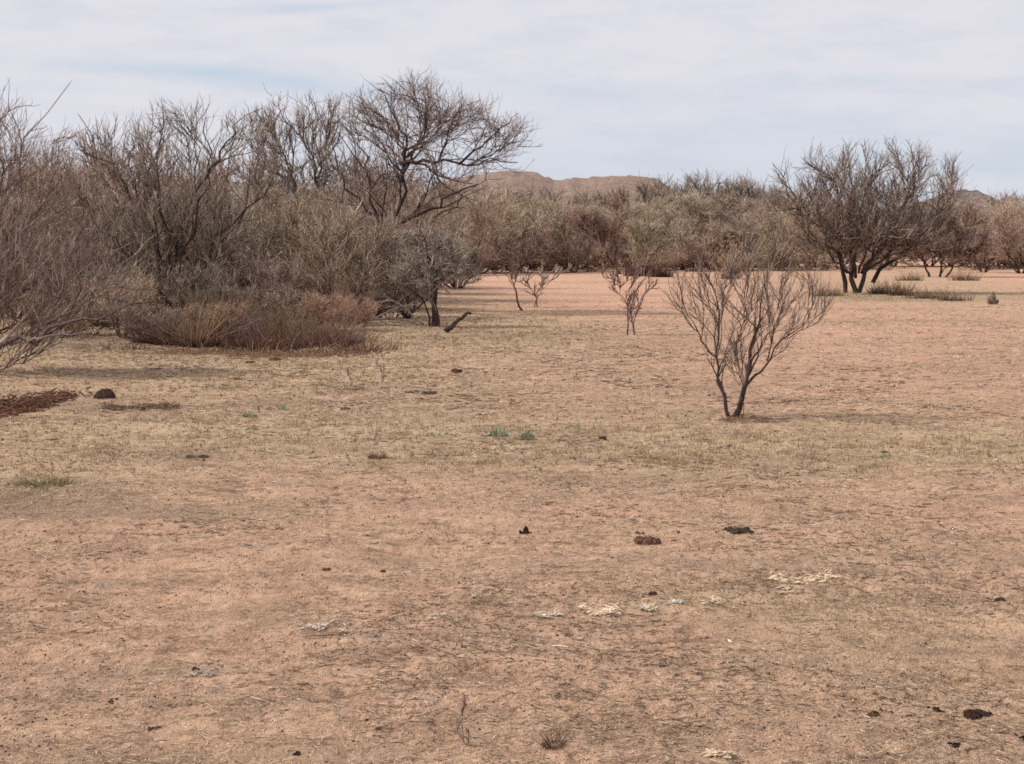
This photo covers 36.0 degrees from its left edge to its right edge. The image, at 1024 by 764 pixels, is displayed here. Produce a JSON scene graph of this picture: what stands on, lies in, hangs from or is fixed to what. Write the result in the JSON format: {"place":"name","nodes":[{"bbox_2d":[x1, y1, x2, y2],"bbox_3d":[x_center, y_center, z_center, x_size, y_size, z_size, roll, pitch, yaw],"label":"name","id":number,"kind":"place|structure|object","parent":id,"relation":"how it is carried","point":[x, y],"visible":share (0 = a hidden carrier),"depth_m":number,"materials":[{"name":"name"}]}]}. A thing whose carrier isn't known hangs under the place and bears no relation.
{"place":"outdoors","nodes":[
{"label":"outdoors","id":0,"kind":"place"},
{"bbox_2d":[0,252,1023,763],"bbox_3d":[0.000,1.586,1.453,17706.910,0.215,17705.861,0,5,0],"label":"ground","id":1,"kind":"structure","parent":0,"point":[586,290],"depth_m":9.12,"materials":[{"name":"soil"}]},
{"bbox_2d":[0,259,69,324],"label":"thorn shrub","id":2,"kind":"object","parent":1,"relation":"on","point":[38,272],"visible":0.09,"depth_m":34.16,"materials":[{"name":"brown plant"}]},
{"bbox_2d":[11,472,76,488],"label":"dry tuft","id":3,"kind":"object","parent":1,"relation":"on","point":[45,482],"visible":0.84,"depth_m":11.32,"materials":[{"name":"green plant"}]},
{"bbox_2d":[0,386,94,417],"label":"litter patch","id":4,"kind":"object","parent":1,"relation":"on","point":[27,404],"visible":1,"depth_m":17.10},
{"bbox_2d":[0,132,99,301],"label":"mesquite tree","id":5,"kind":"object","parent":1,"relation":"on","point":[32,187],"visible":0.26,"depth_m":42.09,"materials":[{"name":"brown plant"}]},
{"bbox_2d":[0,192,100,317],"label":"mesquite tree","id":6,"kind":"object","parent":1,"relation":"on","point":[11,201],"visible":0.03,"depth_m":37.10,"materials":[{"name":"brown plant"}]},
{"bbox_2d":[44,303,89,337],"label":"dry bush","id":7,"kind":"object","parent":1,"relation":"on","point":[77,324],"visible":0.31,"depth_m":30.35,"materials":[{"name":"brown plant"}]},
{"bbox_2d":[9,191,126,307],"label":"mesquite tree","id":8,"kind":"object","parent":1,"relation":"on","point":[56,223],"visible":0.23,"depth_m":35.25,"materials":[{"name":"brown plant"}]},
{"bbox_2d":[3,144,153,271],"bbox_3d":[-11.951,-4.283,43.960,5.097,4.682,4.542,4,7,42],"label":"mesquite tree","id":9,"kind":"object","parent":1,"relation":"on","point":[111,181],"visible":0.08,"depth_m":43.38,"materials":[{"name":"brown plant"}]},
{"bbox_2d":[0,80,165,371],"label":"mesquite tree","id":10,"kind":"object","parent":1,"relation":"on","point":[11,284],"visible":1,"depth_m":22.00,"materials":[{"name":"brown plant"}]},
{"bbox_2d":[63,286,129,334],"bbox_3d":[-8.312,-1.437,31.365,1.472,1.070,1.516,-1,5,-15],"label":"thorn shrub","id":11,"kind":"object","parent":1,"relation":"on","point":[104,324],"visible":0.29,"depth_m":31.17,"materials":[{"name":"brown plant"}]},
{"bbox_2d":[28,114,185,241],"bbox_3d":[-12.997,-5.646,51.107,5.434,6.279,5.176,1,5,10],"label":"mesquite tree","id":12,"kind":"object","parent":1,"relation":"on","point":[101,144],"visible":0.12,"depth_m":50.84,"materials":[{"name":"brown plant"}]},
{"bbox_2d":[85,259,159,337],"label":"mesquite tree","id":13,"kind":"object","parent":1,"relation":"on","point":[109,302],"visible":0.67,"depth_m":30.27,"materials":[{"name":"brown plant"}]},
{"bbox_2d":[53,171,191,278],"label":"mesquite tree","id":14,"kind":"object","parent":1,"relation":"on","point":[127,234],"visible":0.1,"depth_m":42.16,"materials":[{"name":"brown plant"}]},
{"bbox_2d":[74,182,192,315],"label":"mesquite tree","id":15,"kind":"object","parent":1,"relation":"on","point":[118,257],"visible":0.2,"depth_m":37.56,"materials":[{"name":"brown plant"}]},
{"bbox_2d":[93,401,179,410],"bbox_3d":[-4.156,0.269,17.393,0.984,0.106,0.845,-2,5,-20],"label":"litter patch","id":16,"kind":"object","parent":1,"relation":"on","point":[112,406],"visible":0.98,"depth_m":17.28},
{"bbox_2d":[102,259,190,318],"bbox_3d":[-8.266,-2.021,35.621,2.152,1.520,2.090,-4,6,-36],"label":"thorn shrub","id":17,"kind":"object","parent":1,"relation":"on","point":[163,275],"visible":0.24,"depth_m":35.28,"materials":[{"name":"brown plant"}]},
{"bbox_2d":[115,299,178,336],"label":"thorn shrub","id":18,"kind":"object","parent":1,"relation":"on","point":[123,320],"visible":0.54,"depth_m":29.55,"materials":[{"name":"brown plant"}]},
{"bbox_2d":[114,315,203,345],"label":"dry undergrowth","id":19,"kind":"object","parent":1,"relation":"on","point":[152,339],"visible":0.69,"depth_m":28.86,"materials":[{"name":"brown plant"}]},
{"bbox_2d":[52,93,290,320],"bbox_3d":[-7.540,-3.883,35.359,5.148,5.319,4.023,-1,5,-9],"label":"mesquite tree","id":20,"kind":"object","parent":1,"relation":"on","point":[177,243],"visible":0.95,"depth_m":35.07,"materials":[{"name":"brown plant"}]},
{"bbox_2d":[155,305,212,338],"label":"thorn shrub","id":21,"kind":"object","parent":1,"relation":"on","point":[176,315],"visible":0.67,"depth_m":28.74,"materials":[{"name":"brown plant"}]},
{"bbox_2d":[135,290,259,348],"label":"dry undergrowth","id":22,"kind":"object","parent":1,"relation":"on","point":[186,337],"visible":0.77,"depth_m":28.13,"materials":[{"name":"brown plant"}]},
{"bbox_2d":[159,257,241,310],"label":"mesquite tree","id":23,"kind":"object","parent":1,"relation":"on","point":[214,285],"visible":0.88,"depth_m":32.84,"materials":[{"name":"brown plant"}]},
{"bbox_2d":[144,280,268,332],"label":"dry undergrowth","id":24,"kind":"object","parent":1,"relation":"on","point":[238,306],"visible":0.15,"depth_m":31.62,"materials":[{"name":"brown plant"}]},
{"bbox_2d":[175,262,253,308],"bbox_3d":[-7.031,-2.221,37.882,2.068,1.504,2.130,1,5,16],"label":"thorn shrub","id":25,"kind":"object","parent":1,"relation":"on","point":[239,277],"visible":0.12,"depth_m":37.37,"materials":[{"name":"brown plant"}]},
{"bbox_2d":[151,193,288,305],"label":"mesquite tree","id":26,"kind":"object","parent":1,"relation":"on","point":[240,258],"visible":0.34,"depth_m":37.82,"materials":[{"name":"brown plant"}]},
{"bbox_2d":[156,168,289,260],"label":"mesquite tree","id":27,"kind":"object","parent":1,"relation":"on","point":[240,197],"visible":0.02,"depth_m":48.76,"materials":[{"name":"brown plant"}]},
{"bbox_2d":[155,136,291,216],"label":"mesquite tree","id":28,"kind":"object","parent":1,"relation":"on","point":[234,167],"visible":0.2,"depth_m":60.08,"materials":[{"name":"brown plant"}]},
{"bbox_2d":[163,308,287,348],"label":"dry undergrowth","id":29,"kind":"object","parent":1,"relation":"on","point":[231,337],"visible":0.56,"depth_m":28.17,"materials":[{"name":"brown plant"}]},
{"bbox_2d":[223,313,266,339],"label":"thorn shrub","id":30,"kind":"object","parent":1,"relation":"on","point":[249,326],"visible":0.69,"depth_m":28.77,"materials":[{"name":"brown plant"}]},
{"bbox_2d":[174,190,318,287],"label":"mesquite tree","id":31,"kind":"object","parent":1,"relation":"on","point":[235,256],"visible":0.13,"depth_m":43.55,"materials":[{"name":"brown plant"}]},
{"bbox_2d":[178,293,332,334],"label":"dry undergrowth","id":32,"kind":"object","parent":1,"relation":"on","point":[265,320],"visible":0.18,"depth_m":31.21,"materials":[{"name":"brown plant"}]},
{"bbox_2d":[223,278,295,315],"bbox_3d":[-5.367,-1.620,33.162,1.557,1.132,1.603,2,5,24],"label":"thorn shrub","id":33,"kind":"object","parent":1,"relation":"on","point":[237,294],"visible":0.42,"depth_m":33.05,"materials":[{"name":"brown plant"}]},
{"bbox_2d":[137,346,383,359],"bbox_3d":[-4.226,-0.498,26.318,3.942,0.197,3.111,1,5,17],"label":"litter patch","id":34,"kind":"object","parent":1,"relation":"on","point":[253,352],"visible":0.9,"depth_m":26.04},
{"bbox_2d":[215,318,316,351],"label":"dry undergrowth","id":35,"kind":"object","parent":1,"relation":"on","point":[276,343],"visible":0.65,"depth_m":27.22,"materials":[{"name":"brown plant"}]},
{"bbox_2d":[215,175,331,261],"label":"mesquite tree","id":36,"kind":"object","parent":1,"relation":"on","point":[304,192],"visible":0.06,"depth_m":55.65,"materials":[{"name":"brown plant"}]},
{"bbox_2d":[225,260,324,311],"bbox_3d":[-5.787,-2.209,37.845,2.130,1.504,2.068,3,6,33],"label":"thorn shrub","id":37,"kind":"object","parent":1,"relation":"on","point":[279,276],"visible":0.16,"depth_m":37.31,"materials":[{"name":"brown plant"}]},
{"bbox_2d":[243,248,308,309],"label":"mesquite tree","id":38,"kind":"object","parent":1,"relation":"on","point":[269,273],"visible":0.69,"depth_m":34.17,"materials":[{"name":"brown plant"}]},
{"bbox_2d":[239,259,319,318],"bbox_3d":[-5.483,-2.212,37.895,2.068,1.504,2.130,0,5,-3],"label":"thorn shrub","id":39,"kind":"object","parent":1,"relation":"on","point":[312,265],"visible":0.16,"depth_m":37.57,"materials":[{"name":"brown plant"}]},
{"bbox_2d":[262,285,328,326],"bbox_3d":[-4.530,-1.512,32.758,1.360,0.989,1.401,-2,5,-22],"label":"thorn shrub","id":40,"kind":"object","parent":1,"relation":"on","point":[287,298],"visible":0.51,"depth_m":32.52,"materials":[{"name":"brown plant"}]},
{"bbox_2d":[224,84,374,221],"bbox_3d":[-7.487,-6.823,55.601,5.837,7.580,4.674,0,5,0],"label":"mesquite tree","id":41,"kind":"object","parent":1,"relation":"on","point":[271,123],"visible":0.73,"depth_m":55.88,"materials":[{"name":"brown plant"}]},
{"bbox_2d":[240,302,365,338],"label":"dry undergrowth","id":42,"kind":"object","parent":1,"relation":"on","point":[275,325],"visible":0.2,"depth_m":30.69,"materials":[{"name":"brown plant"}]},
{"bbox_2d":[231,185,385,299],"bbox_3d":[-5.668,-3.679,43.037,4.630,3.544,4.126,2,5,25],"label":"mesquite tree","id":43,"kind":"object","parent":1,"relation":"on","point":[295,222],"visible":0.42,"depth_m":42.13,"materials":[{"name":"brown plant"}]},
{"bbox_2d":[256,315,375,347],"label":"dry undergrowth","id":44,"kind":"object","parent":1,"relation":"on","point":[320,337],"visible":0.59,"depth_m":28.21,"materials":[{"name":"brown plant"}]},
{"bbox_2d":[253,151,390,211],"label":"mesquite tree","id":45,"kind":"object","parent":1,"relation":"on","point":[307,174],"visible":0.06,"depth_m":65.17,"materials":[{"name":"brown plant"}]},
{"bbox_2d":[296,291,355,330],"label":"dry bush","id":46,"kind":"object","parent":1,"relation":"on","point":[315,309],"visible":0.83,"depth_m":32.19,"materials":[{"name":"brown plant"}]},
{"bbox_2d":[274,311,388,343],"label":"dry undergrowth","id":47,"kind":"object","parent":1,"relation":"on","point":[330,326],"visible":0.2,"depth_m":29.66,"materials":[{"name":"brown plant"}]},
{"bbox_2d":[279,334,390,354],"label":"dry undergrowth","id":48,"kind":"object","parent":1,"relation":"on","point":[352,347],"visible":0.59,"depth_m":26.80,"materials":[{"name":"brown plant"}]},
{"bbox_2d":[275,197,404,321],"bbox_3d":[-3.918,-2.821,36.383,2.430,3.026,2.719,4,6,41],"label":"mesquite tree","id":49,"kind":"object","parent":1,"relation":"on","point":[321,226],"visible":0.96,"depth_m":36.30,"materials":[{"name":"brown plant"}]},
{"bbox_2d":[281,170,416,266],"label":"mesquite tree","id":50,"kind":"object","parent":1,"relation":"on","point":[343,191],"visible":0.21,"depth_m":46.75,"materials":[{"name":"brown plant"}]},
{"bbox_2d":[334,287,380,322],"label":"thorn shrub","id":51,"kind":"object","parent":1,"relation":"on","point":[362,296],"visible":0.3,"depth_m":35.37,"materials":[{"name":"brown plant"}]},
{"bbox_2d":[336,297,380,329],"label":"dry bush","id":52,"kind":"object","parent":1,"relation":"on","point":[369,315],"visible":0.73,"depth_m":32.99,"materials":[{"name":"brown plant"}]},
{"bbox_2d":[295,199,429,295],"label":"mesquite tree","id":53,"kind":"object","parent":1,"relation":"on","point":[350,262],"visible":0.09,"depth_m":41.67,"materials":[{"name":"brown plant"}]},
{"bbox_2d":[330,207,440,317],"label":"mesquite tree","id":54,"kind":"object","parent":1,"relation":"on","point":[385,263],"visible":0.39,"depth_m":37.52,"materials":[{"name":"brown plant"}]},
{"bbox_2d":[335,145,437,230],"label":"mesquite tree","id":55,"kind":"object","parent":1,"relation":"on","point":[416,186],"visible":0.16,"depth_m":61.32,"materials":[{"name":"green plant"}]},
{"bbox_2d":[363,278,424,317],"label":"thorn shrub","id":56,"kind":"object","parent":1,"relation":"on","point":[400,297],"visible":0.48,"depth_m":37.70,"materials":[{"name":"brown plant"}]},
{"bbox_2d":[360,214,463,318],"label":"mesquite tree","id":57,"kind":"object","parent":1,"relation":"on","point":[406,316],"visible":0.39,"depth_m":37.53,"materials":[{"name":"brown plant"}]},
{"bbox_2d":[351,177,477,249],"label":"mesquite tree","id":58,"kind":"object","parent":1,"relation":"on","point":[407,202],"visible":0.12,"depth_m":55.55,"materials":[{"name":"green plant"}]},
{"bbox_2d":[304,65,542,312],"bbox_3d":[-2.351,-4.885,40.513,6.336,6.374,4.078,0,5,0],"label":"mesquite tree","id":59,"kind":"object","parent":1,"relation":"on","point":[405,163],"visible":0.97,"depth_m":39.96,"materials":[{"name":"brown plant"}]},
{"bbox_2d":[384,196,479,300],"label":"mesquite tree","id":60,"kind":"object","parent":1,"relation":"on","point":[454,221],"visible":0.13,"depth_m":48.84,"materials":[{"name":"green plant"}]},
{"bbox_2d":[383,216,481,326],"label":"mesquite tree","id":61,"kind":"object","parent":1,"relation":"on","point":[440,245],"visible":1,"depth_m":34.14,"materials":[{"name":"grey plant"}]},
{"bbox_2d":[402,175,516,288],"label":"mesquite tree","id":62,"kind":"object","parent":1,"relation":"on","point":[481,230],"visible":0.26,"depth_m":65.56,"materials":[{"name":"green plant"}]},
{"bbox_2d":[436,203,501,267],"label":"palo verde tree","id":63,"kind":"object","parent":1,"relation":"on","point":[486,249],"visible":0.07,"depth_m":98.06,"materials":[{"name":"brown plant"}]},
{"bbox_2d":[437,186,527,273],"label":"palo verde tree","id":64,"kind":"object","parent":1,"relation":"on","point":[509,216],"visible":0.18,"depth_m":104.30,"materials":[{"name":"brown plant"}]},
{"bbox_2d":[470,254,522,273],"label":"thorn shrub","id":65,"kind":"object","parent":1,"relation":"on","point":[492,265],"visible":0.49,"depth_m":105.10,"materials":[{"name":"brown plant"}]},
{"bbox_2d":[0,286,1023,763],"bbox_3d":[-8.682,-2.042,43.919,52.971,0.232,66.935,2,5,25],"label":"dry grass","id":66,"kind":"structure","parent":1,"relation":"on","point":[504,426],"depth_m":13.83,"materials":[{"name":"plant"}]},
{"bbox_2d":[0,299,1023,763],"bbox_3d":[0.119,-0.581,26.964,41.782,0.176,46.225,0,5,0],"label":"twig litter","id":67,"kind":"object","parent":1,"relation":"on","point":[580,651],"visible":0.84,"depth_m":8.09,"materials":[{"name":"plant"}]},
{"bbox_2d":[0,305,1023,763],"bbox_3d":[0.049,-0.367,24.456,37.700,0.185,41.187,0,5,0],"label":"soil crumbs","id":68,"kind":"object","parent":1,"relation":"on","point":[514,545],"visible":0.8,"depth_m":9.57,"materials":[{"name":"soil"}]},
{"bbox_2d":[0,295,1023,763],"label":"grey stubble","id":69,"kind":"object","parent":1,"relation":"on","point":[608,617],"visible":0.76,"depth_m":7.61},
{"bbox_2d":[482,220,549,310],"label":"mesquite sapling","id":70,"kind":"object","parent":1,"relation":"on","point":[538,243],"visible":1,"depth_m":41.62,"materials":[{"name":"brown plant"}]},
{"bbox_2d":[472,183,568,271],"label":"palo verde tree","id":71,"kind":"object","parent":1,"relation":"on","point":[535,222],"visible":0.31,"depth_m":109.81,"materials":[{"name":"brown plant"}]},
{"bbox_2d":[499,242,562,272],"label":"thorn shrub","id":72,"kind":"object","parent":1,"relation":"on","point":[546,259],"visible":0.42,"depth_m":109.12,"materials":[{"name":"brown plant"}]},
{"bbox_2d":[516,260,571,306],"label":"mesquite sapling","id":73,"kind":"object","parent":1,"relation":"on","point":[543,278],"visible":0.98,"depth_m":43.95,"materials":[{"name":"brown plant"}]},
{"bbox_2d":[508,198,596,270],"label":"palo verde tree","id":74,"kind":"object","parent":1,"relation":"on","point":[544,211],"visible":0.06,"depth_m":117.84,"materials":[{"name":"brown plant"}]},
{"bbox_2d":[532,204,615,272],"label":"mesquite tree","id":75,"kind":"object","parent":1,"relation":"on","point":[571,241],"visible":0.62,"depth_m":108.92,"materials":[{"name":"brown plant"}]},
{"bbox_2d":[556,242,630,271],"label":"thorn shrub","id":76,"kind":"object","parent":1,"relation":"on","point":[587,263],"visible":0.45,"depth_m":113.12,"materials":[{"name":"brown plant"}]},
{"bbox_2d":[574,601,626,617],"bbox_3d":[0.421,1.071,7.411,0.255,0.042,0.306,0,5,0],"label":"pale debris","id":77,"kind":"object","parent":1,"relation":"on","point":[614,608],"visible":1,"depth_m":7.39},
{"bbox_2d":[564,183,651,273],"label":"mesquite tree","id":78,"kind":"object","parent":1,"relation":"on","point":[578,218],"visible":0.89,"depth_m":103.90,"materials":[{"name":"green plant"}]},
{"bbox_2d":[597,255,658,334],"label":"mesquite sapling","id":79,"kind":"object","parent":1,"relation":"on","point":[635,274],"visible":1,"depth_m":30.95,"materials":[{"name":"brown plant"}]},
{"bbox_2d":[609,199,682,276],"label":"mesquite tree","id":80,"kind":"object","parent":1,"relation":"on","point":[640,240],"visible":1,"depth_m":91.88,"materials":[{"name":"brown plant"}]},
{"bbox_2d":[598,190,702,268],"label":"palo verde tree","id":81,"kind":"object","parent":1,"relation":"on","point":[669,211],"visible":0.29,"depth_m":121.39,"materials":[{"name":"brown plant"}]},
{"bbox_2d":[638,245,687,271],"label":"thorn shrub","id":82,"kind":"object","parent":1,"relation":"on","point":[674,259],"visible":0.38,"depth_m":109.21,"materials":[{"name":"brown plant"}]},
{"bbox_2d":[634,170,718,265],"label":"mesquite tree","id":83,"kind":"object","parent":1,"relation":"on","point":[658,187],"visible":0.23,"depth_m":140.41,"materials":[{"name":"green plant"}]},
{"bbox_2d":[624,186,730,269],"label":"palo verde tree","id":84,"kind":"object","parent":1,"relation":"on","point":[693,203],"visible":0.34,"depth_m":124.34,"materials":[{"name":"brown plant"}]},
{"bbox_2d":[660,240,732,271],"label":"thorn shrub","id":85,"kind":"object","parent":1,"relation":"on","point":[681,262],"visible":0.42,"depth_m":113.11,"materials":[{"name":"brown plant"}]},
{"bbox_2d":[665,212,730,271],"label":"mesquite tree","id":86,"kind":"object","parent":1,"relation":"on","point":[718,234],"visible":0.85,"depth_m":113.17,"materials":[{"name":"brown plant"}]},
{"bbox_2d":[661,168,755,212],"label":"mesquite tree","id":87,"kind":"object","parent":1,"relation":"on","point":[719,183],"visible":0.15,"depth_m":143.06,"materials":[{"name":"brown plant"}]},
{"bbox_2d":[661,185,776,269],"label":"palo verde tree","id":88,"kind":"object","parent":1,"relation":"on","point":[744,207],"visible":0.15,"depth_m":128.22,"materials":[{"name":"brown plant"}]},
{"bbox_2d":[695,231,742,285],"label":"mesquite sapling","id":89,"kind":"object","parent":1,"relation":"on","point":[704,244],"visible":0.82,"depth_m":69.87,"materials":[{"name":"brown plant"}]},
{"bbox_2d":[709,206,772,256],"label":"palo verde tree","id":90,"kind":"object","parent":1,"relation":"on","point":[730,220],"visible":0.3,"depth_m":124.35,"materials":[{"name":"brown plant"}]},
{"bbox_2d":[658,226,838,417],"bbox_3d":[2.430,-0.575,16.109,1.780,2.041,1.229,1,5,17],"label":"mesquite shrub","id":91,"kind":"object","parent":1,"relation":"on","point":[748,366],"visible":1,"depth_m":16.06,"materials":[{"name":"brown plant"}]},
{"bbox_2d":[716,172,788,253],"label":"mesquite tree","id":92,"kind":"object","parent":1,"relation":"on","point":[746,189],"visible":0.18,"depth_m":142.89,"materials":[{"name":"brown plant"}]},
{"bbox_2d":[721,202,827,268],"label":"palo verde tree","id":93,"kind":"object","parent":1,"relation":"on","point":[740,233],"visible":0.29,"depth_m":121.66,"materials":[{"name":"brown plant"}]},
{"bbox_2d":[746,202,816,270],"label":"mesquite tree","id":94,"kind":"object","parent":1,"relation":"on","point":[769,232],"visible":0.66,"depth_m":113.82,"materials":[{"name":"brown plant"}]},
{"bbox_2d":[757,244,819,270],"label":"thorn shrub","id":95,"kind":"object","parent":1,"relation":"on","point":[796,257],"visible":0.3,"depth_m":117.69,"materials":[{"name":"brown plant"}]},
{"bbox_2d":[768,572,826,584],"bbox_3d":[1.463,1.018,8.113,0.308,0.044,0.261,0,5,0],"label":"pale debris","id":96,"kind":"object","parent":1,"relation":"on","point":[814,577],"visible":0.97,"depth_m":8.11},
{"bbox_2d":[758,135,980,292],"bbox_3d":[13.664,-6.311,59.649,7.323,6.060,6.937,3,6,30],"label":"mesquite tree","id":97,"kind":"object","parent":1,"relation":"on","point":[841,217],"visible":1,"depth_m":58.76,"materials":[{"name":"brown plant"}]},
{"bbox_2d":[896,197,997,276],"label":"mesquite tree","id":98,"kind":"object","parent":1,"relation":"on","point":[963,246],"visible":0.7,"depth_m":94.59,"materials":[{"name":"brown plant"}]},
{"bbox_2d":[943,249,1019,269],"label":"thorn shrub","id":99,"kind":"object","parent":1,"relation":"on","point":[980,262],"visible":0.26,"depth_m":120.38,"materials":[{"name":"brown plant"}]},
{"bbox_2d":[945,205,1023,271],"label":"mesquite tree","id":100,"kind":"object","parent":1,"relation":"on","point":[985,254],"visible":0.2,"depth_m":108.73,"materials":[{"name":"brown plant"}]},
{"bbox_2d":[970,198,1023,272],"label":"mesquite tree","id":101,"kind":"object","parent":1,"relation":"on","point":[1008,240],"visible":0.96,"depth_m":104.72,"materials":[{"name":"brown plant"}]},
{"bbox_2d":[0,0,1023,240],"label":"sky","id":102,"kind":"structure","parent":0,"point":[652,88],"materials":[{"name":"white"}]},
{"bbox_2d":[426,170,679,207],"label":"hills","id":103,"kind":"structure","parent":0,"point":[571,185],"depth_m":861.16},
{"bbox_2d":[925,189,999,213],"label":"distant hill","id":104,"kind":"structure","parent":0,"point":[973,194],"depth_m":775.38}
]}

